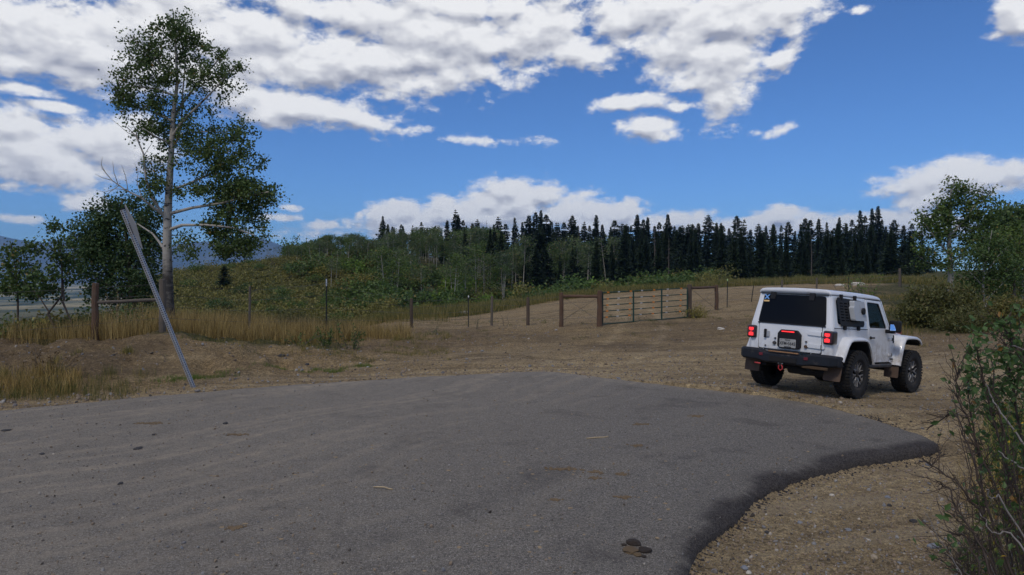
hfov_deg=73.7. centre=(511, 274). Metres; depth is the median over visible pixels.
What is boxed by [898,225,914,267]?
spruce tree
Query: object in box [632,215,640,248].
spruce tree
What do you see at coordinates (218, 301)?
shrub
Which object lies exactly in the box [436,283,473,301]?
shrub
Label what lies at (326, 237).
aspen tree
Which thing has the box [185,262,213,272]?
shrub
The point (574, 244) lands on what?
aspen tree
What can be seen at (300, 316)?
shrub
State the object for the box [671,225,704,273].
spruce tree
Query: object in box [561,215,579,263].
spruce tree
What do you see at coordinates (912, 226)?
spruce tree
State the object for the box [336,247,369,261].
shrub
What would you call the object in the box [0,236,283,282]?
mountain range
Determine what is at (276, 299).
shrub
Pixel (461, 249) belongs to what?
aspen tree
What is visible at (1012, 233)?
aspen tree
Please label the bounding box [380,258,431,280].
shrub
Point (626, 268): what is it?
spruce tree
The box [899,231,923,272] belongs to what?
spruce tree
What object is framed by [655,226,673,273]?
spruce tree
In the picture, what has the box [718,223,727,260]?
spruce tree
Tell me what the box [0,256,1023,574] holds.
ground
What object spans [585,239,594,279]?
spruce tree
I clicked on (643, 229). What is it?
spruce tree
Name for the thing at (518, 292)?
shrub
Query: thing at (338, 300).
shrub
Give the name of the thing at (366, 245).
aspen tree
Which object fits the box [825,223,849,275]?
spruce tree
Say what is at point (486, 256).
aspen tree
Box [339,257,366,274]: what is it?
shrub
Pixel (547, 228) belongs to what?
spruce tree
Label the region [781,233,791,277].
spruce tree
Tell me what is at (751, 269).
spruce tree
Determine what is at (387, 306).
shrub
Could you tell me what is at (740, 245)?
spruce tree
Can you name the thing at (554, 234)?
spruce tree
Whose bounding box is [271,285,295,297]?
shrub
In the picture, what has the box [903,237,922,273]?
spruce tree
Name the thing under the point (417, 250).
aspen tree
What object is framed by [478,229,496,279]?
spruce tree
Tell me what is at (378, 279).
shrub
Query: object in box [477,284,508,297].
shrub
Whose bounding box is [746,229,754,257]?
spruce tree
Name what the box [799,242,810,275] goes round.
spruce tree
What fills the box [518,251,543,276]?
aspen tree
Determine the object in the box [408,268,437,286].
shrub
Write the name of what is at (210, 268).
shrub
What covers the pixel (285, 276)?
shrub
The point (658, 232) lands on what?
spruce tree
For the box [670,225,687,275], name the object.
spruce tree
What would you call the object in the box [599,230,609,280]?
spruce tree
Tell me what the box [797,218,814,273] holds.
spruce tree
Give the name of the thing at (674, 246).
spruce tree
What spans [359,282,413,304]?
shrub
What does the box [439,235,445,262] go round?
spruce tree
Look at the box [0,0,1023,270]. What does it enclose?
sky
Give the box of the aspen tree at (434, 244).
[425,234,447,267]
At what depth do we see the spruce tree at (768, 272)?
104.51 m
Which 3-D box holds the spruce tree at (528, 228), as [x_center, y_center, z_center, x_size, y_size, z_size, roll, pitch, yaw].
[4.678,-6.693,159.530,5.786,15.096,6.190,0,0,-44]
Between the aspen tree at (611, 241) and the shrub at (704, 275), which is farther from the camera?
the aspen tree at (611, 241)
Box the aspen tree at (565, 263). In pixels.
[553,253,571,278]
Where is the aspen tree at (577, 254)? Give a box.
[565,242,591,275]
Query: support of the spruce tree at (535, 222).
on the ground at (208, 358)
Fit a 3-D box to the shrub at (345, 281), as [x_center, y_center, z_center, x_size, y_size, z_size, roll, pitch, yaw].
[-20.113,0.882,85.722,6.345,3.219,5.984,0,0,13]
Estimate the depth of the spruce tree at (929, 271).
160.22 m
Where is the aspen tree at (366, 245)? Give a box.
[361,238,372,253]
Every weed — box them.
[28,348,87,371]
[106,292,139,325]
[122,303,146,331]
[281,330,327,344]
[315,326,334,347]
[320,322,365,349]
[830,276,867,292]
[840,274,912,303]
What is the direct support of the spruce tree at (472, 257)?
on the ground at (208, 358)
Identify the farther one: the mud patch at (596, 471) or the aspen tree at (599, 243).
the aspen tree at (599, 243)
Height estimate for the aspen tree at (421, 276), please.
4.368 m
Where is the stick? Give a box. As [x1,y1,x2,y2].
[373,486,392,489]
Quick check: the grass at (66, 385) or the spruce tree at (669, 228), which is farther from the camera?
the spruce tree at (669, 228)
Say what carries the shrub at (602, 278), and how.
on the ground at (208, 358)
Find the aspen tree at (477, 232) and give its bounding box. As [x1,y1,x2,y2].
[465,225,488,272]
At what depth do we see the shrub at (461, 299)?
76.70 m
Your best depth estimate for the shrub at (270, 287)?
83.82 m
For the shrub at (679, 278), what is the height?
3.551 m
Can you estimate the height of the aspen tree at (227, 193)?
10.410 m
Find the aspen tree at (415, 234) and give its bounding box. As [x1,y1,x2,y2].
[407,230,424,247]
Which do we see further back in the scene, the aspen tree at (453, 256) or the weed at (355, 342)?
the aspen tree at (453, 256)
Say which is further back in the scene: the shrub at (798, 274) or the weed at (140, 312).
the shrub at (798, 274)
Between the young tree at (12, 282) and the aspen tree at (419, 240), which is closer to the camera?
the young tree at (12, 282)
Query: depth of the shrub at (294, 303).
72.13 m
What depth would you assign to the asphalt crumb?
7.00 m
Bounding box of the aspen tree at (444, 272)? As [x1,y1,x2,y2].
[437,263,451,290]
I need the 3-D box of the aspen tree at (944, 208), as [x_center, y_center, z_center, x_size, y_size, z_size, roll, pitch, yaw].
[25.028,-2.178,38.167,5.645,6.908,3.487,0,0,0]
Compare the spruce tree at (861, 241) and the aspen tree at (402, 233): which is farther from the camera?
the spruce tree at (861, 241)
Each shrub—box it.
[0,312,35,337]
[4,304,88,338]
[43,309,121,333]
[44,313,89,330]
[63,306,108,319]
[99,302,154,318]
[99,305,155,327]
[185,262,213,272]
[199,296,235,308]
[202,263,220,272]
[213,278,231,286]
[219,306,269,318]
[221,262,236,269]
[225,285,247,292]
[241,282,257,287]
[251,261,268,270]
[251,297,263,305]
[263,307,316,322]
[264,255,285,264]
[264,285,285,293]
[264,305,281,312]
[265,294,289,305]
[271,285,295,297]
[280,270,299,279]
[282,259,316,277]
[283,297,309,308]
[298,251,359,274]
[302,263,346,278]
[304,271,326,281]
[316,291,345,305]
[317,287,350,299]
[320,270,372,291]
[334,270,383,299]
[335,284,398,313]
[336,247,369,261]
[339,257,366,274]
[344,250,386,268]
[348,269,377,282]
[349,275,414,300]
[356,294,404,313]
[359,266,379,274]
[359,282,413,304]
[361,257,388,269]
[365,266,392,279]
[375,278,407,289]
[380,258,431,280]
[380,279,448,308]
[388,267,431,289]
[402,274,432,289]
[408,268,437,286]
[416,262,442,282]
[416,293,451,307]
[417,302,433,310]
[424,291,457,302]
[433,295,461,305]
[434,290,472,303]
[435,271,481,291]
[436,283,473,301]
[439,282,476,296]
[460,283,496,303]
[470,291,500,303]
[477,278,499,291]
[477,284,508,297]
[491,287,511,298]
[498,279,551,297]
[499,280,552,300]
[521,285,556,297]
[543,271,610,292]
[553,274,595,290]
[559,273,605,287]
[584,279,615,289]
[590,277,612,286]
[605,272,651,287]
[623,268,669,285]
[648,268,693,283]
[650,267,677,276]
[673,269,696,282]
[676,265,711,277]
[686,272,720,282]
[690,263,741,281]
[691,268,730,282]
[790,273,806,279]
[808,274,830,278]
[900,295,1023,574]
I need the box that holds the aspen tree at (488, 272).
[480,253,495,288]
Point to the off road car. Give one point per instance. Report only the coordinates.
(834, 337)
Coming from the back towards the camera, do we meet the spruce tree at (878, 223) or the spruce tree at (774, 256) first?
the spruce tree at (878, 223)
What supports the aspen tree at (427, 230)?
on the ground at (208, 358)
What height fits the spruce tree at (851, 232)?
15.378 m
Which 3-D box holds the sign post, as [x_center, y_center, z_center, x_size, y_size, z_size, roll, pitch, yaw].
[-6.529,0.612,12.518,0.791,3.702,1.366,0,0,25]
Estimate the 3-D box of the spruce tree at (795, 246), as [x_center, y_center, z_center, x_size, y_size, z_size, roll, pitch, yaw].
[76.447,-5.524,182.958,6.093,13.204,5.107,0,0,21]
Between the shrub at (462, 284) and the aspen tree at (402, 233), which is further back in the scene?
the aspen tree at (402, 233)
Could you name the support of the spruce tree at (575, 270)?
on the ground at (208, 358)
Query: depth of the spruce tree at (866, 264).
106.98 m
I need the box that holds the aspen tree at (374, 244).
[367,238,380,253]
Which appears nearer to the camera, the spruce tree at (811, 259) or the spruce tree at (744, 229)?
the spruce tree at (811, 259)
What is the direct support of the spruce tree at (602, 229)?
on the ground at (208, 358)
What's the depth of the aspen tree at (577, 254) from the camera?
105.68 m
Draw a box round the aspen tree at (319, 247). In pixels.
[311,241,326,254]
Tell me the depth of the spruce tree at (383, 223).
161.66 m
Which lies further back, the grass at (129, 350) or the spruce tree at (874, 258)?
the spruce tree at (874, 258)
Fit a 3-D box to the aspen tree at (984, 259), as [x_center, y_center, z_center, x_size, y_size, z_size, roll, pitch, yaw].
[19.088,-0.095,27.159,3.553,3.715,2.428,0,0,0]
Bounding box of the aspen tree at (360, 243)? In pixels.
[353,237,365,251]
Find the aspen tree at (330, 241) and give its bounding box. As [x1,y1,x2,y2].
[320,235,335,250]
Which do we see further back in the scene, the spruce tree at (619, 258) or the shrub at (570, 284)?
the spruce tree at (619, 258)
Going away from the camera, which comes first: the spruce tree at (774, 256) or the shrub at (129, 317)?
the shrub at (129, 317)
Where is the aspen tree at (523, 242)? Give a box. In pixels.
[512,232,537,284]
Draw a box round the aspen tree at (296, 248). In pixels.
[290,247,302,259]
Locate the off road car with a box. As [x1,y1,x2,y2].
[741,288,922,398]
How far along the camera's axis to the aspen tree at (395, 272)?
86.65 m
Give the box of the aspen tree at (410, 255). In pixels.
[403,245,421,272]
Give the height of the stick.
0.024 m
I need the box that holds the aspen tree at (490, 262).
[481,248,498,285]
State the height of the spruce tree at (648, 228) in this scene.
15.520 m
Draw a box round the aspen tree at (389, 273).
[378,263,404,285]
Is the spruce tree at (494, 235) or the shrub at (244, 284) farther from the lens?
the spruce tree at (494, 235)
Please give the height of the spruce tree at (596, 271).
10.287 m
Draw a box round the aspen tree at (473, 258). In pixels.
[460,244,493,291]
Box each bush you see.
[680,298,711,318]
[883,270,997,327]
[924,301,1005,333]
[981,287,1023,322]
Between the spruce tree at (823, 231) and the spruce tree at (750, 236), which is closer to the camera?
the spruce tree at (750, 236)
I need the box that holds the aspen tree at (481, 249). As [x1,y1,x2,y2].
[472,245,486,276]
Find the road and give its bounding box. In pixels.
[0,371,937,574]
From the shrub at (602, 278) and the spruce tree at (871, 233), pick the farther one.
the spruce tree at (871, 233)
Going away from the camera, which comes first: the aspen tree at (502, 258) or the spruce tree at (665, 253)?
the aspen tree at (502, 258)
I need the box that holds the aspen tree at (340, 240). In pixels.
[332,236,347,251]
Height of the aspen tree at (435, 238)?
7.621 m
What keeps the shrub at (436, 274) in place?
on the ground at (208, 358)
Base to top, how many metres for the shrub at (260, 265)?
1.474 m
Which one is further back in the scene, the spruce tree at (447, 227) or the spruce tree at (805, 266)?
the spruce tree at (447, 227)
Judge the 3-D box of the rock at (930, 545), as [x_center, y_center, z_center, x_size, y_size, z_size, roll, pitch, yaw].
[3.465,2.226,5.600,0.115,0.050,0.058,0,0,-7]
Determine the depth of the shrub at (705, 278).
74.53 m
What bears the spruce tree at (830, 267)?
on the ground at (208, 358)
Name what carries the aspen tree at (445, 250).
on the ground at (208, 358)
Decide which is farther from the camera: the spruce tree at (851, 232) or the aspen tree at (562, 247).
the spruce tree at (851, 232)
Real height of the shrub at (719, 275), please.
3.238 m
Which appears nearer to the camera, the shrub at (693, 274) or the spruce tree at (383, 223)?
the shrub at (693, 274)
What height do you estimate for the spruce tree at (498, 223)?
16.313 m
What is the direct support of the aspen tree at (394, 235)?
on the ground at (208, 358)
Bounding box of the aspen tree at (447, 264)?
[439,259,454,289]
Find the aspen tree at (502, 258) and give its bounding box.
[491,247,517,300]
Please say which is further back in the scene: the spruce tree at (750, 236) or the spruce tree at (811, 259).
the spruce tree at (750, 236)
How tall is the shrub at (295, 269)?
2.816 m
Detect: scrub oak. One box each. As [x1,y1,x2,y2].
[277,234,303,257]
[281,242,302,256]
[298,236,332,255]
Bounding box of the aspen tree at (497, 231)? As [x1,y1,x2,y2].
[484,229,508,254]
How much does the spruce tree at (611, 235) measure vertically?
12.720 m
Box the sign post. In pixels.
[120,205,195,387]
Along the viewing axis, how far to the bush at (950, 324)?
22.58 m
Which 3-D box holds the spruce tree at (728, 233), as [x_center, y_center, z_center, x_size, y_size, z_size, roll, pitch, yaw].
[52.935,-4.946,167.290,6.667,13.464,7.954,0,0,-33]
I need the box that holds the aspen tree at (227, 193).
[96,6,289,322]
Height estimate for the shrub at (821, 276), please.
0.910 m
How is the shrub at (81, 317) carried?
on the ground at (208, 358)
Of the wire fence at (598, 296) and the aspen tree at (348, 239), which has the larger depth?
the aspen tree at (348, 239)
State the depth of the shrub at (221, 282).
88.01 m
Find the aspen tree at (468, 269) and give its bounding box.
[452,259,477,286]
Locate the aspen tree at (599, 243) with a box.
[590,234,609,282]
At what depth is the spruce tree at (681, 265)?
114.36 m
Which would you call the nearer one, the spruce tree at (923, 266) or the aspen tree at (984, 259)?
the aspen tree at (984, 259)
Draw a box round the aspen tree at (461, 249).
[447,242,468,259]
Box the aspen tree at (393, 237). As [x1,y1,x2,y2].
[387,235,398,252]
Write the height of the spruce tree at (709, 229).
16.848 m
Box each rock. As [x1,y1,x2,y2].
[870,554,877,558]
[927,543,940,548]
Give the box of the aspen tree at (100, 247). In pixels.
[53,180,182,316]
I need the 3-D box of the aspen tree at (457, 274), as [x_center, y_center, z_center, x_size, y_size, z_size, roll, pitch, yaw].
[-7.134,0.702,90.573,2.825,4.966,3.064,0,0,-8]
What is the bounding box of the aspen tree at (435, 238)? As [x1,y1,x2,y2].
[427,226,448,254]
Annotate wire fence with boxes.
[0,279,412,340]
[413,290,602,326]
[687,268,900,317]
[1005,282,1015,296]
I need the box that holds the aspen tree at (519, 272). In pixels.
[495,245,528,282]
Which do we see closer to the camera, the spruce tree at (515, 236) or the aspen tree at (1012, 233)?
the aspen tree at (1012, 233)
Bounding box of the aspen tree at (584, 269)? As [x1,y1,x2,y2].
[572,241,606,275]
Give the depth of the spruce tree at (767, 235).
161.89 m
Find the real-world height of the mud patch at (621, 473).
0.015 m
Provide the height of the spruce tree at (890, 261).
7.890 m
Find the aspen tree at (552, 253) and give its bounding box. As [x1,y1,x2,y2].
[542,242,558,270]
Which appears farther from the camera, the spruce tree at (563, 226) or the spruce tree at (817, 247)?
the spruce tree at (563, 226)
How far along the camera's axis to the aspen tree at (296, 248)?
102.32 m
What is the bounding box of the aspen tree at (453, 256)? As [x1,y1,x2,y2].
[434,252,470,298]
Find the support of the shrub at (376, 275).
on the ground at (208, 358)
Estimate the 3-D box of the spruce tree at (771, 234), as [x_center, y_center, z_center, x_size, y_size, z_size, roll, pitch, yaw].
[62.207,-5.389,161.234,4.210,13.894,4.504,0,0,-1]
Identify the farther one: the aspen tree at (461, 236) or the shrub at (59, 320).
the aspen tree at (461, 236)
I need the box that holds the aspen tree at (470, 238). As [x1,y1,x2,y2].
[460,230,478,249]
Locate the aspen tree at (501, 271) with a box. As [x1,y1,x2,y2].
[486,264,519,298]
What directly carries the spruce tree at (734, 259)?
on the ground at (208, 358)
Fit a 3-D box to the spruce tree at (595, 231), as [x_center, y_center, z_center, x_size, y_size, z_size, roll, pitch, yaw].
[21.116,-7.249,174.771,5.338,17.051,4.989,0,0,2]
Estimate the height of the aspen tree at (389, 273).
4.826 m
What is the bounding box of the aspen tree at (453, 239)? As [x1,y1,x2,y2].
[446,234,459,252]
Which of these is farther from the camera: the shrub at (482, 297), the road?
the shrub at (482, 297)
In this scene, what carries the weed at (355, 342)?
on the ground at (208, 358)
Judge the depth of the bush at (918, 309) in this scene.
24.12 m
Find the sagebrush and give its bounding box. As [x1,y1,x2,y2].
[118,251,406,318]
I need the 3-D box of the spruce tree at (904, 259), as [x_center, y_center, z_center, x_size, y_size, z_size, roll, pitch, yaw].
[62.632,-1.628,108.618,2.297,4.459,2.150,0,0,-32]
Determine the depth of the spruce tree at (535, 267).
102.53 m
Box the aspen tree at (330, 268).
[320,257,342,285]
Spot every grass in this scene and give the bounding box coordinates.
[0,302,418,345]
[0,348,82,394]
[0,361,156,401]
[41,333,927,374]
[150,360,378,387]
[154,329,452,362]
[350,273,1021,325]
[415,304,940,340]
[845,291,1023,335]
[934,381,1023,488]
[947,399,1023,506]
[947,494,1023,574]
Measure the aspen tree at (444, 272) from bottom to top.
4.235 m
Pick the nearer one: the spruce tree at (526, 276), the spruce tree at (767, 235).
the spruce tree at (526, 276)
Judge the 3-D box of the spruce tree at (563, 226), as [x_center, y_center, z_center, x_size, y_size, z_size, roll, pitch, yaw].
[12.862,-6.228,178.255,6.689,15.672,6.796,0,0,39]
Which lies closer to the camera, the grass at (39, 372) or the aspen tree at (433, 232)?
the grass at (39, 372)
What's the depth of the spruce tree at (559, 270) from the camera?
108.52 m
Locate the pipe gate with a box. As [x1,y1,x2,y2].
[602,288,687,324]
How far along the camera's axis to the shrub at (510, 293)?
74.30 m
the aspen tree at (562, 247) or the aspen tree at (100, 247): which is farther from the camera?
the aspen tree at (562, 247)
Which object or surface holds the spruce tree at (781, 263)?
on the ground at (208, 358)
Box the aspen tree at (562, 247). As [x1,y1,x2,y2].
[549,238,573,268]
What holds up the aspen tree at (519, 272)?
on the ground at (208, 358)
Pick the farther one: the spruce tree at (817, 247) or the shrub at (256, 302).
the spruce tree at (817, 247)
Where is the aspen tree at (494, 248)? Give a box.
[481,240,498,265]
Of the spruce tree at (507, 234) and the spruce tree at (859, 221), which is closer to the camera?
the spruce tree at (507, 234)
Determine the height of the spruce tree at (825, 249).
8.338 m
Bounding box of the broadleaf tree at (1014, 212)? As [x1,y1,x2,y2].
[966,195,1023,272]
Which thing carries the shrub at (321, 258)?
on the ground at (208, 358)
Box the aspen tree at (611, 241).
[603,235,622,260]
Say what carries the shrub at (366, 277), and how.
on the ground at (208, 358)
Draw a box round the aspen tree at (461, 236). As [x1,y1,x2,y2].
[453,231,470,257]
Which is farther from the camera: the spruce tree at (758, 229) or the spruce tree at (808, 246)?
the spruce tree at (808, 246)
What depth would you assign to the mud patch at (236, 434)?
9.13 m
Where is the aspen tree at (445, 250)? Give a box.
[437,241,452,263]
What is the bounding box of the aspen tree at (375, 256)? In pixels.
[365,246,385,267]
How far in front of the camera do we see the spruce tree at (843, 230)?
173.57 m
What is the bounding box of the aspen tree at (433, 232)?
[423,225,445,263]
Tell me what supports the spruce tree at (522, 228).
on the ground at (208, 358)
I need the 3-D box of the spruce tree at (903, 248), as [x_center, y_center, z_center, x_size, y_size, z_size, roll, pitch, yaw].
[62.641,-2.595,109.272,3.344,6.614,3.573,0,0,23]
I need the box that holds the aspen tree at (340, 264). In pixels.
[323,249,349,279]
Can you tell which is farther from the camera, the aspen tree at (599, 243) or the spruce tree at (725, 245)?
the spruce tree at (725, 245)
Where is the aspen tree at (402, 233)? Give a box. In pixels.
[397,228,406,241]
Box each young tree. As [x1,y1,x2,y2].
[0,238,44,326]
[15,214,90,338]
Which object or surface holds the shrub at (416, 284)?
on the ground at (208, 358)
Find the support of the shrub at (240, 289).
on the ground at (208, 358)
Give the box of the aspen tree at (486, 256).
[477,254,490,293]
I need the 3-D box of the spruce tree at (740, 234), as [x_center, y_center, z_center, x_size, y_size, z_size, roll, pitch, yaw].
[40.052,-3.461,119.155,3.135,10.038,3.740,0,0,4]
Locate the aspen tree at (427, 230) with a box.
[420,227,430,260]
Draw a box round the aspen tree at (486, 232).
[470,226,488,255]
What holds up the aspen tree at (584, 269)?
on the ground at (208, 358)
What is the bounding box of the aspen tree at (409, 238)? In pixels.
[400,234,417,253]
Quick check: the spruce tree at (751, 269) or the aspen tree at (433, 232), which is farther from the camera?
the aspen tree at (433, 232)
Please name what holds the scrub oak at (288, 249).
on the ground at (208, 358)
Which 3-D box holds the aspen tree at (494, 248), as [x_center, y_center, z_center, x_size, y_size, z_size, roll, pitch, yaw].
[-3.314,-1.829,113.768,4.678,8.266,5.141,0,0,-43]
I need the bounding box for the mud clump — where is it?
[621,538,651,557]
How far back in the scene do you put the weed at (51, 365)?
13.64 m
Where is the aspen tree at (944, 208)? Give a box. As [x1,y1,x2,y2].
[905,175,1017,292]
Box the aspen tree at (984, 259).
[944,227,1023,306]
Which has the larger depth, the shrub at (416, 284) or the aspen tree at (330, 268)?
the shrub at (416, 284)
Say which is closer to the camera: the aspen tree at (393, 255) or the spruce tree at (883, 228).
the aspen tree at (393, 255)
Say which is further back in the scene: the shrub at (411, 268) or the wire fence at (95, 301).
the shrub at (411, 268)
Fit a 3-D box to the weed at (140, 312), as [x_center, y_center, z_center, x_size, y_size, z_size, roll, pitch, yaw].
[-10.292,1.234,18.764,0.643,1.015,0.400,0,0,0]
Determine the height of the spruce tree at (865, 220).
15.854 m
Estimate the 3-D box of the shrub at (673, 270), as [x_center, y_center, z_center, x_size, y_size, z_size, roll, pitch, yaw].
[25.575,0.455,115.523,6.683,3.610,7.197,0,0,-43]
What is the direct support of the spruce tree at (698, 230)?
on the ground at (208, 358)
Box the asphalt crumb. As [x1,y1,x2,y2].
[689,413,958,574]
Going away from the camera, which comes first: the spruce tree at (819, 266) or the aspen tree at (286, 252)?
the aspen tree at (286, 252)
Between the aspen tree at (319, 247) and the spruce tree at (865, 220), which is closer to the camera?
the aspen tree at (319, 247)
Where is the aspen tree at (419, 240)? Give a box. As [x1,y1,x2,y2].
[412,233,427,255]
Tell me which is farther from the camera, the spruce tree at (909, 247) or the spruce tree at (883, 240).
the spruce tree at (883, 240)
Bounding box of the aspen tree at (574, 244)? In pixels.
[559,235,589,259]
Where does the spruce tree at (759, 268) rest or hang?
on the ground at (208, 358)
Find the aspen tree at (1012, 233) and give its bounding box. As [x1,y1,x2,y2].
[989,218,1023,299]
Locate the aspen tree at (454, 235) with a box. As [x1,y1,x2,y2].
[441,230,471,257]
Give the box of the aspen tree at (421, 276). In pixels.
[415,266,428,289]
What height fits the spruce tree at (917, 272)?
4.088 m
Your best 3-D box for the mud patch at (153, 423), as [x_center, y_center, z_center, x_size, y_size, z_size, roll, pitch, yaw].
[-5.174,2.133,9.837,0.529,0.020,0.220,0,0,0]
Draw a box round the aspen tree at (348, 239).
[341,236,359,257]
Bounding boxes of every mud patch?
[133,421,169,424]
[224,433,247,435]
[224,525,246,530]
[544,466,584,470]
[548,498,563,500]
[587,469,603,473]
[588,476,601,479]
[613,495,631,498]
[615,472,628,475]
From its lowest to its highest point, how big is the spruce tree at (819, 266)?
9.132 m
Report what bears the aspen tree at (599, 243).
on the ground at (208, 358)
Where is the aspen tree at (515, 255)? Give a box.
[506,249,524,286]
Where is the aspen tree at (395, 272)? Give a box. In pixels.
[378,258,411,284]
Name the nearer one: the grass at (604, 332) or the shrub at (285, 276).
the grass at (604, 332)
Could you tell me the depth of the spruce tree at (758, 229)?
127.52 m
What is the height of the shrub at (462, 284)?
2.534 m
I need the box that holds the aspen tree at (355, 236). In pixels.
[350,232,363,247]
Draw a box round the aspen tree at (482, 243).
[469,240,486,276]
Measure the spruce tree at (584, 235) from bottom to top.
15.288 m
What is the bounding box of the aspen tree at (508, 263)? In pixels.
[497,253,518,279]
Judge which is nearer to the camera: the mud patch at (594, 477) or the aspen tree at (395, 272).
the mud patch at (594, 477)
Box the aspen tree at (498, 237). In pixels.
[484,231,506,251]
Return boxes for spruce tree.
[215,265,236,287]
[375,216,386,240]
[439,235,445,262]
[443,220,451,260]
[449,209,460,243]
[451,216,461,258]
[459,230,472,275]
[471,230,483,273]
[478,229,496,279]
[482,228,500,277]
[494,230,510,289]
[495,217,502,231]
[503,224,510,251]
[508,242,520,284]
[509,218,521,250]
[519,222,524,243]
[520,216,533,260]
[520,228,556,288]
[520,233,532,258]
[521,242,530,286]
[526,247,548,288]
[531,211,543,240]
[537,210,543,244]
[537,229,554,287]
[538,249,550,289]
[541,215,556,275]
[547,220,553,240]
[551,223,562,242]
[551,237,568,282]
[554,223,565,270]
[554,255,562,285]
[560,222,567,239]
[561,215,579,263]
[561,241,584,281]
[578,222,592,273]
[583,226,592,276]
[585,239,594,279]
[587,238,604,283]
[592,215,600,251]
[595,225,607,272]
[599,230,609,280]
[606,227,613,274]
[606,245,617,284]
[606,248,618,283]
[609,220,621,266]
[613,225,634,285]
[615,236,633,275]
[617,224,629,246]
[626,236,638,278]
[627,226,636,261]
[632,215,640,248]
[635,245,646,280]
[637,220,650,257]
[637,234,655,277]
[644,217,651,247]
[648,226,656,258]
[649,222,664,270]
[651,236,665,275]
[652,231,655,265]
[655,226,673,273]
[660,232,665,271]
[662,215,675,253]
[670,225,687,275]
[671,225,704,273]
[671,230,679,266]
[677,252,685,275]
[683,234,696,275]
[692,238,703,272]
[693,229,703,272]
[695,223,709,272]
[696,245,707,271]
[699,215,715,269]
[702,234,711,270]
[708,225,722,272]
[711,229,729,276]
[715,226,727,253]
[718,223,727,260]
[725,230,742,279]
[726,228,730,248]
[726,236,737,267]
[726,244,732,274]
[727,215,747,246]
[737,228,747,265]
[737,235,751,279]
[739,240,749,278]
[741,220,747,240]
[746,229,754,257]
[747,247,754,278]
[751,224,767,273]
[752,231,769,278]
[761,251,775,278]
[763,226,781,277]
[763,228,770,254]
[764,226,769,245]
[768,224,778,252]
[777,225,783,250]
[779,237,793,276]
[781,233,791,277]
[783,222,796,267]
[790,223,808,276]
[791,231,797,273]
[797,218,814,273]
[798,224,810,265]
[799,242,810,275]
[806,238,817,275]
[807,243,811,274]
[808,219,815,255]
[812,236,821,271]
[813,219,822,255]
[813,237,828,275]
[815,232,834,275]
[820,228,824,244]
[820,231,838,277]
[822,222,828,244]
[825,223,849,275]
[836,254,845,276]
[837,217,841,231]
[842,223,848,251]
[842,224,852,274]
[843,226,863,276]
[847,220,855,249]
[850,230,873,271]
[856,211,863,232]
[860,216,868,257]
[861,248,871,274]
[866,225,878,263]
[868,208,875,230]
[869,237,880,274]
[874,206,883,252]
[875,229,908,275]
[878,231,904,275]
[879,227,887,272]
[880,219,884,252]
[882,220,901,258]
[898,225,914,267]
[898,239,914,272]
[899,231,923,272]
[901,251,906,273]
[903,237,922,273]
[905,251,911,275]
[906,224,917,257]
[911,255,921,275]
[918,256,927,273]
[925,247,935,272]
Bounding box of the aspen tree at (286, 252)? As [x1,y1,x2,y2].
[283,246,292,255]
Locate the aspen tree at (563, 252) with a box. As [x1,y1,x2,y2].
[550,237,578,279]
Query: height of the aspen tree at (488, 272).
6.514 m
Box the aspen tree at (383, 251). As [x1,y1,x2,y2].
[362,245,404,278]
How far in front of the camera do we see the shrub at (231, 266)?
101.18 m
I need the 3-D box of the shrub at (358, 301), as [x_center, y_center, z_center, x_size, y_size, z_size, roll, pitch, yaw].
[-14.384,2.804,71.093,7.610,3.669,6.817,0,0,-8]
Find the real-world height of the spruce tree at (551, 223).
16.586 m
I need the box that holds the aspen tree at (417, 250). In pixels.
[412,244,425,258]
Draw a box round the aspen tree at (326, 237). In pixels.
[319,235,332,248]
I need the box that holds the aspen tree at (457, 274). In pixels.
[448,263,468,289]
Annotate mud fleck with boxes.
[192,379,864,574]
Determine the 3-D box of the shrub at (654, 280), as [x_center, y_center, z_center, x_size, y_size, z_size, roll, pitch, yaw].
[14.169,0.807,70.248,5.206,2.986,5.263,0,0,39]
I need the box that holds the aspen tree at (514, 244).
[506,240,524,282]
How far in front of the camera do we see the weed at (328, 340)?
19.42 m
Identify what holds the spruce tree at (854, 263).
on the ground at (208, 358)
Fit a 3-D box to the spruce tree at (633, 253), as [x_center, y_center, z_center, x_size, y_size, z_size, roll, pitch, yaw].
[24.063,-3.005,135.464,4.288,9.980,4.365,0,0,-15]
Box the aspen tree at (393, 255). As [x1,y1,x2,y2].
[383,247,413,285]
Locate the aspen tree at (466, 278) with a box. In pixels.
[452,266,473,286]
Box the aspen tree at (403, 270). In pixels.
[380,255,417,286]
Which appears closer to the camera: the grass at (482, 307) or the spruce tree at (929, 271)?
the grass at (482, 307)
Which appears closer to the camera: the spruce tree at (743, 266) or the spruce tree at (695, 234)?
the spruce tree at (743, 266)
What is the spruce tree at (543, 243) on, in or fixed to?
on the ground at (208, 358)
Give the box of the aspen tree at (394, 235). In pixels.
[386,228,401,244]
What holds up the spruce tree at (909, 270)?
on the ground at (208, 358)
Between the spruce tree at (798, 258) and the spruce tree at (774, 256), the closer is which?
the spruce tree at (774, 256)

